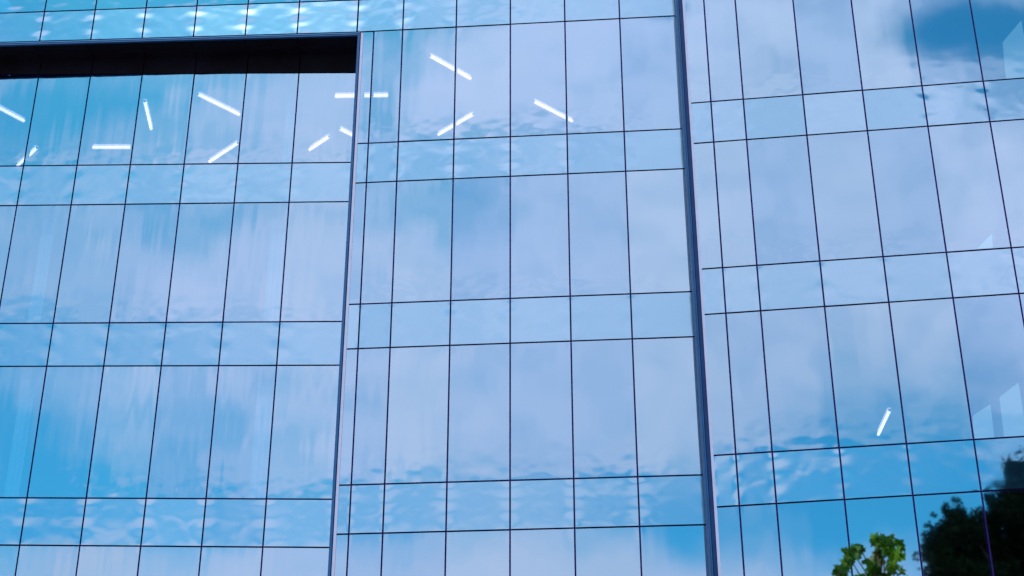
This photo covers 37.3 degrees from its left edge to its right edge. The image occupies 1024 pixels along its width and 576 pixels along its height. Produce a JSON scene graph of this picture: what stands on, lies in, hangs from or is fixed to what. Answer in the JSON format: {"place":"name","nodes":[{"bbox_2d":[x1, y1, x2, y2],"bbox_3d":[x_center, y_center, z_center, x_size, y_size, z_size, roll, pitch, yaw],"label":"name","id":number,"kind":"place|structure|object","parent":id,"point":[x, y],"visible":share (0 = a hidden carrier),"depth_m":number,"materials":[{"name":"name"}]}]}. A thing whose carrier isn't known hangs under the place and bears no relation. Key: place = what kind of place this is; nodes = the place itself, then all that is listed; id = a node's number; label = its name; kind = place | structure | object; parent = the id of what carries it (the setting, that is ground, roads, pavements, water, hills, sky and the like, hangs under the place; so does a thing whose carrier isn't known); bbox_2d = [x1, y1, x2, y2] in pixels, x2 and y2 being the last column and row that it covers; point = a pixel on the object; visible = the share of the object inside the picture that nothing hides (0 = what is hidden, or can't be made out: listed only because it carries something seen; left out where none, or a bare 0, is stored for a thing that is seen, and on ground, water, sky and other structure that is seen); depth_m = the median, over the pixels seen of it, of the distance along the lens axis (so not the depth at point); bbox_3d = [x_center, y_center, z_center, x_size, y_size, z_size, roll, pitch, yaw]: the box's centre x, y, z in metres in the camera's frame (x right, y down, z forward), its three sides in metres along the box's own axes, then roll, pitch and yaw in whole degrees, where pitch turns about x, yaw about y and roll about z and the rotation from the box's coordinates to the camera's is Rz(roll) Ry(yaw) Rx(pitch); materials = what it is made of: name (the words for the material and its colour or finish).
{"place":"outdoors","nodes":[
{"label":"outdoors","id":0,"kind":"place"},
{"bbox_2d":[0,0,1023,575],"bbox_3d":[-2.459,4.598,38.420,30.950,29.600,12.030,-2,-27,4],"label":"glass building","id":1,"kind":"structure","parent":0,"point":[510,286],"depth_m":34.79,"materials":[{"name":"blue glass"}]},
{"bbox_2d":[831,531,907,575],"bbox_3d":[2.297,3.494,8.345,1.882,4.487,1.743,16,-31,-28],"label":"young tree","id":2,"kind":"object","parent":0,"point":[883,545],"visible":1,"depth_m":9.26,"materials":[{"name":"green plant"}]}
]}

